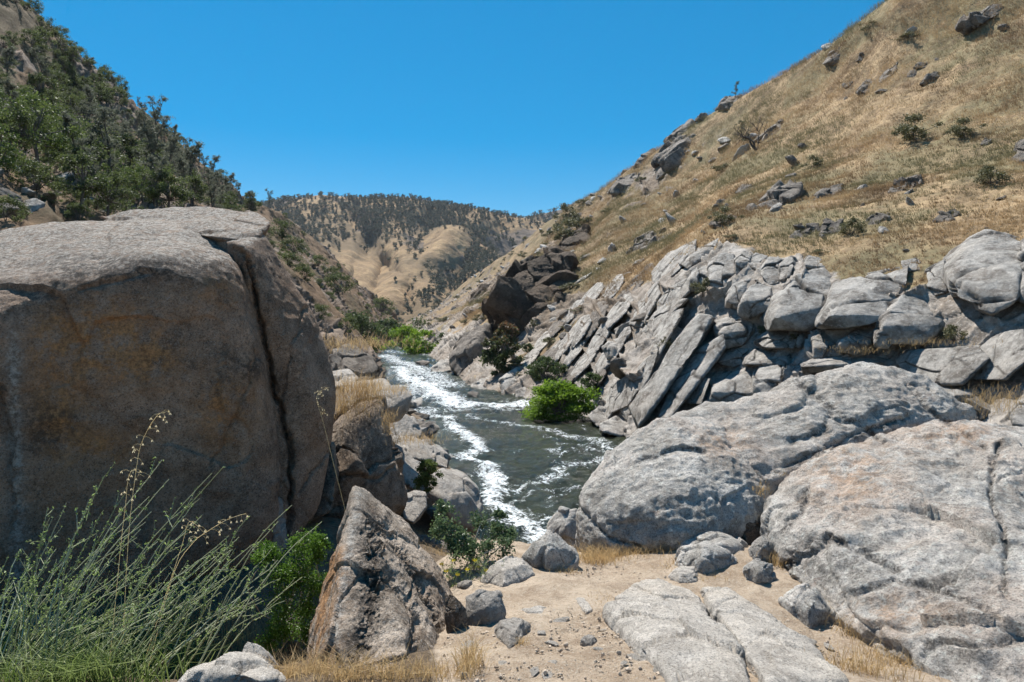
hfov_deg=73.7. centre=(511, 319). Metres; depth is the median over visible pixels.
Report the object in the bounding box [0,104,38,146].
oak tree
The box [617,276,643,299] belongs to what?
tilted rock
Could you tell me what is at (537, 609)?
rock
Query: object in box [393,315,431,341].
river tree
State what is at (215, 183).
pine tree
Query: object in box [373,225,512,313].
spur hill
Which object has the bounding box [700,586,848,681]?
flat rock
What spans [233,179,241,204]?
pine tree
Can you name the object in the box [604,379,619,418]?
ledge block
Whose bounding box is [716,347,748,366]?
ledge block
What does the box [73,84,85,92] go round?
oak tree
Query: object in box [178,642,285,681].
rock
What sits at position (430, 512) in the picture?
rock
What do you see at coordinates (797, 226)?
rock
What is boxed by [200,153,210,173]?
pine tree
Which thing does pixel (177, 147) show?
pine tree
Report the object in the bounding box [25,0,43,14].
bush
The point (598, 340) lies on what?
tilted rock
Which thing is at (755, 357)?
ledge block
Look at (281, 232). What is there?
bush
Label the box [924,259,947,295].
ledge block
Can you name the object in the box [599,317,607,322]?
rock
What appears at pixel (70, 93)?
bush
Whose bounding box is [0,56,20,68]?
bush
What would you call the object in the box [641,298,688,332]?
ledge block
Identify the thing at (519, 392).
rock
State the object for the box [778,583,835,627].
rock
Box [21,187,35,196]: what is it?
rock
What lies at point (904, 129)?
shrub
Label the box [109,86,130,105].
bush
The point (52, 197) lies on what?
rock
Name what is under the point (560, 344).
tilted rock
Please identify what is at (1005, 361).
ledge block
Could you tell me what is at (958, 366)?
ledge block
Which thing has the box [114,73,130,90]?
bush
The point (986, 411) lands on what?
ledge block
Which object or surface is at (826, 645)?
path stone
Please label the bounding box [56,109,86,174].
pine tree
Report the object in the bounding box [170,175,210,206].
oak tree
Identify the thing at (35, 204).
rock
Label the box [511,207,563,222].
ridge woodland
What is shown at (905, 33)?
shrub
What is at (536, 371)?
shrub
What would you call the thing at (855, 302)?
ledge block
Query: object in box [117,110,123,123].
pine tree
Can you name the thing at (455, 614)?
rock
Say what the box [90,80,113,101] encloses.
bush
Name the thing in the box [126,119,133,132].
pine tree
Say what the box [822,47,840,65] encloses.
outcrop rock
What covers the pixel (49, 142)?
oak tree
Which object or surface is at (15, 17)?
hillside
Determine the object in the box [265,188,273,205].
pine tree
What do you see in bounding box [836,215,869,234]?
shrub
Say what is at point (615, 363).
rock
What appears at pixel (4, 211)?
bush
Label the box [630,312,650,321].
rock
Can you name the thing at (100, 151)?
oak tree
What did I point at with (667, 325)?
ledge block
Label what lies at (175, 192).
oak tree
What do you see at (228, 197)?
oak tree
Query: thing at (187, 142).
pine tree
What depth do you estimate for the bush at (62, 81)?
103.48 m
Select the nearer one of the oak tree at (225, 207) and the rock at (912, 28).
the rock at (912, 28)
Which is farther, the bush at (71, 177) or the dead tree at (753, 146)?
the dead tree at (753, 146)
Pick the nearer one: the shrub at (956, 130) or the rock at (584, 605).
the rock at (584, 605)
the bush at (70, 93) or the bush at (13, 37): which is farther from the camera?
the bush at (70, 93)
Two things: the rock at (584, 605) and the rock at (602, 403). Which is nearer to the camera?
the rock at (584, 605)
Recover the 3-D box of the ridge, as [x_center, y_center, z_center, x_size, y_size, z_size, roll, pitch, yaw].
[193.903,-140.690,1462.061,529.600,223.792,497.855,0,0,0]
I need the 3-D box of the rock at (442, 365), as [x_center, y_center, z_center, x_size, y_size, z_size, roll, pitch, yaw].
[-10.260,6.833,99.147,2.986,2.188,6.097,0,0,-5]
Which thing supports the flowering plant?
on the dirt path at (548, 589)
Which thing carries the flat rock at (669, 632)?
on the dirt path at (548, 589)
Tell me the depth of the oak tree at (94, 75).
116.71 m
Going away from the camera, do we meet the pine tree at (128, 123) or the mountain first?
the pine tree at (128, 123)
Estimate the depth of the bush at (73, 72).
108.06 m
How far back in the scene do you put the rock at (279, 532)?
7.15 m
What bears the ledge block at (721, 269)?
on the hillside at (972, 322)
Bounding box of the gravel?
[440,552,863,681]
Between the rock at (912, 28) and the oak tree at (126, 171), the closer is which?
the oak tree at (126, 171)
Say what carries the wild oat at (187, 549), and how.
on the dirt path at (548, 589)
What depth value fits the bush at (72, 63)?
109.56 m
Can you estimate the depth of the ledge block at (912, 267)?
38.76 m
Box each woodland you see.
[256,191,546,284]
[394,221,500,321]
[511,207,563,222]
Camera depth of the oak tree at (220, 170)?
152.15 m
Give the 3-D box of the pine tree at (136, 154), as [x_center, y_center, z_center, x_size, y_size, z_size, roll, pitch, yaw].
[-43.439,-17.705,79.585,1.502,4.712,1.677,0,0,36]
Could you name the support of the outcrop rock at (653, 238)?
on the hillside at (972, 322)
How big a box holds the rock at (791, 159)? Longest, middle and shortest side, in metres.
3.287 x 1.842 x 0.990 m
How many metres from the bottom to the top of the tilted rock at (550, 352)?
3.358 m
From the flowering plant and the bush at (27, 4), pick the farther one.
the bush at (27, 4)
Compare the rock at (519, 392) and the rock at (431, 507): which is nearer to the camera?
the rock at (431, 507)
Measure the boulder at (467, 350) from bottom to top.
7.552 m
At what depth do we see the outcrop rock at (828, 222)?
49.89 m
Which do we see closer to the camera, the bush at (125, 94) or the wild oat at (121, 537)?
the wild oat at (121, 537)
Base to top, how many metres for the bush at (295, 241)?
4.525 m
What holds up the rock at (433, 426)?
on the dirt path at (548, 589)
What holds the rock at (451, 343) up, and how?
on the hillside at (972, 322)
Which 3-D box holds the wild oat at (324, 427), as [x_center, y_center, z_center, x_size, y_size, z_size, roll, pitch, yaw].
[-1.870,1.327,7.002,0.331,1.283,0.057,0,0,0]
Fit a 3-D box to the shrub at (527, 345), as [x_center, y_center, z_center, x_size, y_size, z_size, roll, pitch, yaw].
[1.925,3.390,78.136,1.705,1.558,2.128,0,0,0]
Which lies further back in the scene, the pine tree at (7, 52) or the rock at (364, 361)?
the pine tree at (7, 52)
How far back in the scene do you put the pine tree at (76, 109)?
92.43 m
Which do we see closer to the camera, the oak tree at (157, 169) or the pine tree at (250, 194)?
the oak tree at (157, 169)
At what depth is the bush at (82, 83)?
110.41 m
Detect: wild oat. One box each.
[110,469,149,655]
[123,410,170,633]
[146,519,206,653]
[149,513,247,663]
[316,387,344,507]
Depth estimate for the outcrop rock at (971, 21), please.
87.47 m
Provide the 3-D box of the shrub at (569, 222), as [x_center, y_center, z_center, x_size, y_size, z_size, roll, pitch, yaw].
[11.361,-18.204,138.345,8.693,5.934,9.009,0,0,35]
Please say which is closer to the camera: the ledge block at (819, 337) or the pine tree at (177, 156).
the ledge block at (819, 337)
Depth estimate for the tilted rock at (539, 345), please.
77.95 m
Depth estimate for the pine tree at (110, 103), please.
111.88 m
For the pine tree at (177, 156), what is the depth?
82.90 m
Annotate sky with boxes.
[24,0,883,216]
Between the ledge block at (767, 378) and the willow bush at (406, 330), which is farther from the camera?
the willow bush at (406, 330)
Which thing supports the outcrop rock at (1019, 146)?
on the hillside at (972, 322)
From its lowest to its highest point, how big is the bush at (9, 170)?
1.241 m
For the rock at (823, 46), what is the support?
on the hillside at (972, 322)
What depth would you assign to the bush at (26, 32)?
95.45 m
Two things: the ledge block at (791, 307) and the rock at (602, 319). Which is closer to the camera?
the ledge block at (791, 307)
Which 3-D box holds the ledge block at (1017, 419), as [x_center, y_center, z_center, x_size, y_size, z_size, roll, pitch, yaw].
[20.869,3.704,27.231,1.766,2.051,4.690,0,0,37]
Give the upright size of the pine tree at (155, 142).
8.421 m
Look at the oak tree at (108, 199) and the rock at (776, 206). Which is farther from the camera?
the rock at (776, 206)
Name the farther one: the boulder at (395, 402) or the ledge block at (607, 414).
the ledge block at (607, 414)
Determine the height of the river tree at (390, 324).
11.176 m
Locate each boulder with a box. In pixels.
[0,206,335,612]
[306,486,452,675]
[324,394,407,518]
[382,385,412,422]
[427,468,483,532]
[449,323,491,375]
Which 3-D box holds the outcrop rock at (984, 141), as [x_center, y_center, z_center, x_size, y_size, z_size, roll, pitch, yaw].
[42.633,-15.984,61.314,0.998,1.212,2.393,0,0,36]
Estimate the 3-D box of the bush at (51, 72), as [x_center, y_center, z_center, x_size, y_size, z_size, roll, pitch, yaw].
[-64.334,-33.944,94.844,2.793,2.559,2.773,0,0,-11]
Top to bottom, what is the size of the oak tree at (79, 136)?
5.382 m
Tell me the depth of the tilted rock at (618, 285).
73.30 m
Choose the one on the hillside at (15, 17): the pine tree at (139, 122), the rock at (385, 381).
the pine tree at (139, 122)
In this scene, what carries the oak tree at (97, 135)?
on the hillside at (15, 17)
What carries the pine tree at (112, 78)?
on the hillside at (15, 17)
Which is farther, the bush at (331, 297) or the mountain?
the mountain
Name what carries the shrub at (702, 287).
on the hillside at (972, 322)
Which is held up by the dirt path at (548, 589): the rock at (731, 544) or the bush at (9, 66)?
the rock at (731, 544)
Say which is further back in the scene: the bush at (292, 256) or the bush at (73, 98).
the bush at (292, 256)
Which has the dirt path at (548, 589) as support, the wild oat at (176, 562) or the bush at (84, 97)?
the wild oat at (176, 562)
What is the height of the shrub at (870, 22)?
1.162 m
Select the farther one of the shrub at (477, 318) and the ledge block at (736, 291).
the shrub at (477, 318)
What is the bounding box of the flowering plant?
[439,552,503,586]
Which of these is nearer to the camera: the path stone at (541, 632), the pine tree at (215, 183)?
the path stone at (541, 632)
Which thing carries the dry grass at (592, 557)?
on the dirt path at (548, 589)
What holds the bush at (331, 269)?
on the hillside at (15, 17)
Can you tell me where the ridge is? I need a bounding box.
[525,210,562,221]
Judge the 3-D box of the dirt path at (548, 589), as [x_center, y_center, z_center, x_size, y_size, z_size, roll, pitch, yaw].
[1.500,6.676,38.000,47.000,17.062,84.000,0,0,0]
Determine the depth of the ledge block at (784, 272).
43.40 m
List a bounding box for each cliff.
[469,283,490,303]
[481,246,578,337]
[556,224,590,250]
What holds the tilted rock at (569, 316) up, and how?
on the hillside at (972, 322)
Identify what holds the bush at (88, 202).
on the hillside at (15, 17)
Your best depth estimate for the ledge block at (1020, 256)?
32.64 m
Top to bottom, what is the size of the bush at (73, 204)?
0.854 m
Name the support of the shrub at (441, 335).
on the hillside at (972, 322)
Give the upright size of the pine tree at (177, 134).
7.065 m
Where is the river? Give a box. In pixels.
[377,339,625,551]
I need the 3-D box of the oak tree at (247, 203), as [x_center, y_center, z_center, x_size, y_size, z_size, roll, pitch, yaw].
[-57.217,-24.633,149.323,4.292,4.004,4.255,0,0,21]
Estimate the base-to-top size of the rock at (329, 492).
1.330 m
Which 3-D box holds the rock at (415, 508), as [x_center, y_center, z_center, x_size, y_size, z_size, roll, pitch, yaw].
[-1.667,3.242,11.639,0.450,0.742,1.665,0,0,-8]
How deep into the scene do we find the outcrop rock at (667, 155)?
143.00 m
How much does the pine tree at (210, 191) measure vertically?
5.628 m
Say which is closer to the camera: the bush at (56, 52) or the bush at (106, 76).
the bush at (56, 52)
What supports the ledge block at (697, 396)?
on the hillside at (972, 322)
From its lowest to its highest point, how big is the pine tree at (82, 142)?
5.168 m
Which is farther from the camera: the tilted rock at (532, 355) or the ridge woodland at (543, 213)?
the ridge woodland at (543, 213)
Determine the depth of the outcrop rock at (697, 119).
148.27 m
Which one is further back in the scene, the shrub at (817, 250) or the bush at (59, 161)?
the bush at (59, 161)
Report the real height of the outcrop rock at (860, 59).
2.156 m
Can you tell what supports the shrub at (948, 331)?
on the hillside at (972, 322)
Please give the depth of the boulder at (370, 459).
9.47 m
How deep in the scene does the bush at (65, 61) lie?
106.85 m
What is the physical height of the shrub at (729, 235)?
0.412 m
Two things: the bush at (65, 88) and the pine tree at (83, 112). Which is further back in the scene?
the bush at (65, 88)
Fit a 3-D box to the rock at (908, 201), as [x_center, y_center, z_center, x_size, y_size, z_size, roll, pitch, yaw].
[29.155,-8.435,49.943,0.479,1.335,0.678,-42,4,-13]
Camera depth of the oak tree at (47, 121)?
61.73 m
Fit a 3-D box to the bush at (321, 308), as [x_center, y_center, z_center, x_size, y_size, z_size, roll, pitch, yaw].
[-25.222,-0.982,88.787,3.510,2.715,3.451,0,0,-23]
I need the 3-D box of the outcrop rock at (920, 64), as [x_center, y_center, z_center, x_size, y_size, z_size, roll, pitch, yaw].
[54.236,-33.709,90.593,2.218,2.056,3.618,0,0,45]
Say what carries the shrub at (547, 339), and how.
on the hillside at (972, 322)
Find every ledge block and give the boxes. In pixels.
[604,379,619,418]
[609,376,637,413]
[620,350,658,419]
[628,281,661,326]
[629,313,714,428]
[633,308,684,366]
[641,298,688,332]
[651,239,696,282]
[657,278,689,308]
[657,334,726,417]
[678,238,718,269]
[687,263,707,291]
[687,377,710,404]
[706,367,753,401]
[707,252,735,287]
[713,316,755,348]
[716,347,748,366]
[724,278,750,308]
[734,250,751,274]
[737,279,771,318]
[742,348,792,366]
[744,253,767,275]
[752,356,790,393]
[754,330,805,350]
[760,256,782,284]
[760,267,831,331]
[778,255,798,282]
[791,362,801,376]
[800,354,886,374]
[804,255,824,269]
[811,329,843,358]
[815,265,908,329]
[835,328,873,354]
[873,294,944,348]
[895,345,989,385]
[901,258,921,271]
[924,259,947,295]
[941,385,986,403]
[943,229,1023,315]
[966,395,990,419]
[970,329,1023,380]
[1008,389,1023,426]
[1016,239,1023,302]
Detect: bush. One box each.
[0,35,14,47]
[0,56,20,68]
[0,65,7,84]
[0,155,21,172]
[0,195,32,221]
[5,30,22,45]
[5,160,62,191]
[11,209,24,219]
[15,156,45,176]
[16,82,35,93]
[16,178,28,187]
[18,28,44,49]
[22,1,34,10]
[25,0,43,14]
[27,73,64,96]
[29,51,42,60]
[30,25,59,44]
[31,154,47,162]
[33,42,51,57]
[34,15,60,37]
[38,92,67,114]
[41,190,64,205]
[42,158,52,165]
[43,68,62,84]
[44,62,62,78]
[44,174,66,189]
[49,67,69,86]
[51,158,67,170]
[52,48,65,59]
[52,101,76,117]
[54,25,69,37]
[54,86,68,99]
[54,91,65,102]
[57,56,73,69]
[58,75,69,83]
[59,54,74,64]
[59,91,79,112]
[60,86,76,105]
[61,189,82,201]
[64,201,94,220]
[65,68,82,83]
[65,75,73,85]
[65,95,85,111]
[65,200,83,212]
[66,39,82,52]
[66,175,76,182]
[70,77,85,89]
[73,45,89,60]
[76,93,100,108]
[80,94,101,113]
[81,76,92,85]
[82,58,95,68]
[83,199,94,207]
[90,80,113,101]
[91,200,106,209]
[93,76,111,85]
[97,64,114,77]
[100,66,116,81]
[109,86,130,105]
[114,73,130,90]
[248,522,334,655]
[265,230,273,237]
[269,241,278,248]
[270,216,296,239]
[277,248,287,257]
[278,234,307,254]
[279,250,306,272]
[298,265,315,281]
[313,253,328,267]
[314,277,324,287]
[314,303,332,319]
[322,266,341,279]
[324,272,357,294]
[326,291,336,300]
[338,315,359,332]
[372,295,395,314]
[385,324,423,346]
[400,327,438,354]
[518,376,601,421]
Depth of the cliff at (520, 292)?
94.48 m
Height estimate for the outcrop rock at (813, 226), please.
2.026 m
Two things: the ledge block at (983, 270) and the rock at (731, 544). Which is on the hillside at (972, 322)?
the ledge block at (983, 270)
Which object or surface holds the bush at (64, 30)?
on the hillside at (15, 17)
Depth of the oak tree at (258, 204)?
151.42 m
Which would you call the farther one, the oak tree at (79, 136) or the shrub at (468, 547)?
the oak tree at (79, 136)
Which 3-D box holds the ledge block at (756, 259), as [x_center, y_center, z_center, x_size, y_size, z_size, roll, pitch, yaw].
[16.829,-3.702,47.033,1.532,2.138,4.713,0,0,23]
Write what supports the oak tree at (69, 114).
on the hillside at (15, 17)
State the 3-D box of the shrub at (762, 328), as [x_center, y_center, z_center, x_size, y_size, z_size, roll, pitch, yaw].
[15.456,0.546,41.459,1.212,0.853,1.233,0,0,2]
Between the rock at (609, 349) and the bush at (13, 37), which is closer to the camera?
the rock at (609, 349)
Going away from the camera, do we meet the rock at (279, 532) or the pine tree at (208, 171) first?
the rock at (279, 532)
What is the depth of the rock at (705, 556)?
5.06 m
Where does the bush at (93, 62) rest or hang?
on the hillside at (15, 17)
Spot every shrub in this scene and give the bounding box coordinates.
[0,457,320,681]
[370,337,386,351]
[412,459,443,494]
[428,498,519,572]
[435,316,449,322]
[435,332,444,343]
[471,314,479,321]
[478,320,525,375]
[506,358,522,366]
[522,343,534,352]
[524,354,567,383]
[529,319,538,326]
[541,337,555,343]
[546,217,579,240]
[551,202,575,223]
[556,282,578,288]
[561,212,591,228]
[577,372,605,393]
[635,176,645,181]
[656,336,672,348]
[689,277,710,297]
[707,205,745,224]
[710,163,729,171]
[722,234,736,237]
[757,325,765,334]
[789,333,798,338]
[800,155,823,168]
[810,249,829,252]
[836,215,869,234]
[858,19,877,31]
[891,112,944,140]
[892,30,920,41]
[938,324,967,341]
[945,116,987,137]
[971,164,1013,186]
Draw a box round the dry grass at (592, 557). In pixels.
[0,299,1023,681]
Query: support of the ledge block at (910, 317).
on the hillside at (972, 322)
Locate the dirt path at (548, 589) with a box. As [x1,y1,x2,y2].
[0,389,951,681]
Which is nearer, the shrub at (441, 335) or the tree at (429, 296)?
the shrub at (441, 335)
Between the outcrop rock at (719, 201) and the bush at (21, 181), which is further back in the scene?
the outcrop rock at (719, 201)
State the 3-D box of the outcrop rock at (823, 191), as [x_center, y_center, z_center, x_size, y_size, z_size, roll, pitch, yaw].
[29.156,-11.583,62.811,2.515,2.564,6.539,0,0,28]
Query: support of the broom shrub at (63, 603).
on the dirt path at (548, 589)
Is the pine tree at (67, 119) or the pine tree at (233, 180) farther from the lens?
the pine tree at (233, 180)
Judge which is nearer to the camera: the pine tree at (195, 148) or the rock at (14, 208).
the rock at (14, 208)
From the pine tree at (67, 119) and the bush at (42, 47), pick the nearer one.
the pine tree at (67, 119)
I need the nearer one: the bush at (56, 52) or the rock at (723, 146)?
the bush at (56, 52)
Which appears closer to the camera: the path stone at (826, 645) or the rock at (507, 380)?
the path stone at (826, 645)
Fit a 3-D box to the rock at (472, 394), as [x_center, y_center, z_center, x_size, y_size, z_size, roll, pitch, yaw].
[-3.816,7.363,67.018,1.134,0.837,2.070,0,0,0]
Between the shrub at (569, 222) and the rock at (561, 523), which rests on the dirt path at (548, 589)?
the rock at (561, 523)
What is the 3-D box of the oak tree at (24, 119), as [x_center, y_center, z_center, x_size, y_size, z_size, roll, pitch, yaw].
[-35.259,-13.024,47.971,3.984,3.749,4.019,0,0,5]
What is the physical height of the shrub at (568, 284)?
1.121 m
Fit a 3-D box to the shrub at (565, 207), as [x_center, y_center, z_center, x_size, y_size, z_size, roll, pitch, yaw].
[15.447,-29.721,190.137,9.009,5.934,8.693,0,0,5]
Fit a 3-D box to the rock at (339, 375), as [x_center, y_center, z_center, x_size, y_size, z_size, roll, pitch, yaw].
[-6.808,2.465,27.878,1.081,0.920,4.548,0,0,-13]
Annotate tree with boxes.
[0,45,18,78]
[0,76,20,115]
[0,86,36,117]
[0,90,86,164]
[0,94,25,108]
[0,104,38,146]
[0,107,37,152]
[0,123,31,175]
[14,86,48,109]
[17,91,54,116]
[27,72,56,96]
[27,116,64,146]
[29,45,55,88]
[36,108,91,141]
[37,138,58,162]
[38,130,70,153]
[48,131,106,170]
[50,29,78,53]
[52,111,89,128]
[52,143,107,171]
[52,148,113,203]
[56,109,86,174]
[60,119,133,168]
[62,46,79,61]
[62,141,122,186]
[63,63,76,77]
[70,87,84,100]
[72,136,103,196]
[72,169,136,215]
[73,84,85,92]
[74,106,83,118]
[78,101,95,125]
[81,132,98,163]
[83,84,97,118]
[83,86,97,120]
[87,105,122,172]
[88,71,103,84]
[93,90,105,101]
[97,185,147,213]
[100,165,148,201]
[102,105,120,134]
[107,100,117,116]
[108,120,129,151]
[108,147,122,170]
[109,74,117,91]
[109,127,139,149]
[110,125,130,152]
[111,151,131,176]
[113,133,145,167]
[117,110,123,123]
[120,119,144,168]
[120,164,167,202]
[121,108,133,118]
[123,147,175,177]
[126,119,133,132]
[126,161,175,189]
[131,141,172,171]
[132,148,146,171]
[133,105,175,173]
[135,113,145,137]
[137,175,172,197]
[138,102,148,121]
[143,168,196,207]
[145,152,169,205]
[146,93,167,129]
[158,139,183,163]
[163,134,178,166]
[165,127,180,167]
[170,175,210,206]
[171,124,177,135]
[171,152,187,186]
[172,145,179,175]
[173,155,192,204]
[177,141,205,205]
[180,168,211,195]
[182,137,194,151]
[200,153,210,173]
[201,170,223,207]
[203,155,220,177]
[203,167,219,205]
[207,196,229,208]
[209,170,221,204]
[216,169,228,183]
[217,189,224,208]
[218,185,230,208]
[219,193,245,211]
[223,176,230,191]
[223,202,233,210]
[224,172,235,190]
[224,179,235,202]
[224,190,243,208]
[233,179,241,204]
[242,198,258,211]
[244,190,262,208]
[247,190,256,209]
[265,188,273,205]
[339,309,386,351]
[375,315,404,343]
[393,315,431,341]
[425,293,432,300]
[435,289,443,295]
[731,81,739,96]
[734,117,773,149]
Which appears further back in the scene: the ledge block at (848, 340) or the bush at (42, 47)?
the bush at (42, 47)
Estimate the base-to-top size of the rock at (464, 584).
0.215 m
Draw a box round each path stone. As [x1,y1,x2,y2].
[498,660,506,664]
[530,667,538,675]
[537,630,545,635]
[541,669,552,678]
[544,640,558,645]
[553,617,569,621]
[631,654,641,660]
[824,642,833,649]
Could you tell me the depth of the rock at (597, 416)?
48.38 m
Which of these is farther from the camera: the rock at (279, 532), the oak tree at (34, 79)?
the oak tree at (34, 79)
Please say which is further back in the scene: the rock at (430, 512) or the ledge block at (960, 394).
the ledge block at (960, 394)
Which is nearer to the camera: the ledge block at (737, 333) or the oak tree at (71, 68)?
the ledge block at (737, 333)
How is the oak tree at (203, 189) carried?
on the hillside at (15, 17)
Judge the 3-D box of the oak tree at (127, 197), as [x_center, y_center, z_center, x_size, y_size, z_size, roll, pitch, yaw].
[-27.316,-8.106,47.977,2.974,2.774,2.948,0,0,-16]
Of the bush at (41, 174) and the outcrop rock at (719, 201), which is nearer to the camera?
the bush at (41, 174)
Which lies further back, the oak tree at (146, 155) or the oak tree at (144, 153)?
the oak tree at (144, 153)
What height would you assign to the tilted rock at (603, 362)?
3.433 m
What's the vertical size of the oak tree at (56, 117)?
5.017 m
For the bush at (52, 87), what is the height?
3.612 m
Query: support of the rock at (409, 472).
on the dirt path at (548, 589)
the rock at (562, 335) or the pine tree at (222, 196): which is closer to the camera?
the rock at (562, 335)
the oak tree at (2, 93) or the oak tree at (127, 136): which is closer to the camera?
the oak tree at (2, 93)
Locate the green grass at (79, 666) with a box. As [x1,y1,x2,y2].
[0,603,256,681]
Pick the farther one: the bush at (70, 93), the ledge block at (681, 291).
the bush at (70, 93)
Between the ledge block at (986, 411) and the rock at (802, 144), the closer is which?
the ledge block at (986, 411)
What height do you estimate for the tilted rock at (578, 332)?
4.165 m
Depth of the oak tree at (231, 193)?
131.12 m
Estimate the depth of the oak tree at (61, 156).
53.71 m
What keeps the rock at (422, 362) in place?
in the river
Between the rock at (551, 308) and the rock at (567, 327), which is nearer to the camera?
the rock at (567, 327)
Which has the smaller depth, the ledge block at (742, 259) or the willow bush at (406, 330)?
the ledge block at (742, 259)
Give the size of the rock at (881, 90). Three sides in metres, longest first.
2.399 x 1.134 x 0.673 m
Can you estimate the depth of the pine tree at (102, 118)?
58.92 m
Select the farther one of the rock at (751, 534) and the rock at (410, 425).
the rock at (410, 425)
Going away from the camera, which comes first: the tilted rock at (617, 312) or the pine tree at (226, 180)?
the tilted rock at (617, 312)
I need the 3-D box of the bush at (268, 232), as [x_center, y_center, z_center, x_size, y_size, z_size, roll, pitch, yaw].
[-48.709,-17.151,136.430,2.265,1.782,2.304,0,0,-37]
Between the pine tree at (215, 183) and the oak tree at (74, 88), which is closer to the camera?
the pine tree at (215, 183)
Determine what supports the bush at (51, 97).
on the hillside at (15, 17)
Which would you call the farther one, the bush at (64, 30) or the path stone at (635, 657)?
the bush at (64, 30)
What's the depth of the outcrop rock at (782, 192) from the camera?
62.78 m
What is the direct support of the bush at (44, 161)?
on the hillside at (15, 17)
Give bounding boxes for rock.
[0,187,22,209]
[1,203,19,212]
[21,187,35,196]
[24,198,45,212]
[26,612,72,641]
[39,193,56,206]
[56,172,73,182]
[86,197,106,210]
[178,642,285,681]
[269,496,287,554]
[308,442,339,521]
[329,344,378,380]
[332,369,358,388]
[342,378,390,403]
[373,364,380,379]
[392,435,436,462]
[393,414,422,439]
[396,447,430,490]
[402,490,427,523]
[407,408,416,413]
[410,397,422,408]
[414,412,429,419]
[415,360,429,364]
[420,421,439,437]
[420,534,449,553]
[422,427,426,434]
[425,509,442,518]
[427,497,433,505]
[429,504,449,523]
[431,359,451,371]
[431,444,451,467]
[444,594,467,632]
[449,340,455,347]
[457,580,471,589]
[465,589,505,625]
[467,391,478,397]
[470,376,489,388]
[480,556,534,586]
[494,617,530,648]
[498,367,519,394]
[515,387,525,396]
[520,348,539,368]
[521,530,578,570]
[521,605,545,613]
[533,347,558,369]
[534,331,550,351]
[547,305,555,311]
[547,317,564,336]
[547,506,576,548]
[549,332,573,367]
[557,309,568,319]
[559,332,566,339]
[560,367,576,382]
[561,299,583,324]
[564,324,572,331]
[564,339,586,365]
[566,314,591,353]
[570,348,595,379]
[576,597,592,613]
[580,634,596,646]
[582,282,603,300]
[582,298,608,340]
[584,368,606,390]
[586,323,612,352]
[588,406,607,426]
[595,337,623,373]
[597,400,605,406]
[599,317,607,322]
[599,416,626,436]
[600,274,623,298]
[601,340,621,359]
[602,579,749,681]
[605,293,633,329]
[608,172,640,196]
[608,243,615,251]
[610,357,626,378]
[614,321,629,337]
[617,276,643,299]
[617,326,631,342]
[626,231,655,254]
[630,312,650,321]
[633,148,654,168]
[638,233,671,251]
[651,134,695,172]
[656,168,665,179]
[663,119,694,142]
[665,212,676,222]
[668,566,697,582]
[674,540,736,573]
[675,531,748,553]
[695,112,707,122]
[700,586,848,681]
[708,214,736,227]
[715,95,742,110]
[716,198,726,204]
[717,137,730,143]
[717,143,729,150]
[732,143,749,161]
[735,184,751,193]
[742,520,760,544]
[743,558,776,584]
[745,179,804,210]
[748,535,775,560]
[761,119,782,141]
[770,202,781,211]
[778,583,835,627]
[785,155,799,165]
[789,223,820,237]
[793,224,804,229]
[797,143,806,148]
[812,183,843,200]
[820,218,843,236]
[821,43,831,50]
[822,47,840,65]
[842,81,852,87]
[854,184,867,190]
[855,52,863,61]
[855,77,875,94]
[865,212,891,224]
[874,89,886,92]
[878,226,889,233]
[879,62,897,82]
[888,174,923,192]
[905,197,913,204]
[906,26,916,35]
[907,69,916,76]
[913,62,927,69]
[919,71,939,85]
[932,209,960,222]
[955,4,1003,34]
[980,137,993,145]
[997,24,1008,30]
[1011,139,1023,162]
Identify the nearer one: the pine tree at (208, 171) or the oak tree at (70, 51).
the pine tree at (208, 171)
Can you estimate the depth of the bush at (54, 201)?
38.71 m
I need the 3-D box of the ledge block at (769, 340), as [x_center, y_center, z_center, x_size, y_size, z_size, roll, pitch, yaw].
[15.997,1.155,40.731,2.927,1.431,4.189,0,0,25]
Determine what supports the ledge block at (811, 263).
on the hillside at (972, 322)
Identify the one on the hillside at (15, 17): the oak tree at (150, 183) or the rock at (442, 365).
the oak tree at (150, 183)
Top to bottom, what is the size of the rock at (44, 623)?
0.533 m
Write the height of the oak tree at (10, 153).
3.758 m
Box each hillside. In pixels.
[0,0,401,377]
[402,0,1023,438]
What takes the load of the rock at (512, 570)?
on the dirt path at (548, 589)
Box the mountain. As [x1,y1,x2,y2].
[267,195,544,322]
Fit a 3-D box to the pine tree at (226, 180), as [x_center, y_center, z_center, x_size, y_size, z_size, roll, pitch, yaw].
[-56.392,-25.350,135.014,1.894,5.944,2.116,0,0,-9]
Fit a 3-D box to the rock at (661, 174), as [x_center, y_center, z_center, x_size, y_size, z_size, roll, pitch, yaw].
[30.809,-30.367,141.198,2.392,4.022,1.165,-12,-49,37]
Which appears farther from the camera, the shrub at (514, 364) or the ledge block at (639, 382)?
the shrub at (514, 364)
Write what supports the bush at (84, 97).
on the hillside at (15, 17)
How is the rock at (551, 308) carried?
on the hillside at (972, 322)
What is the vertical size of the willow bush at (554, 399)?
3.401 m
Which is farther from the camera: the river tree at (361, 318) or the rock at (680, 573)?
the river tree at (361, 318)

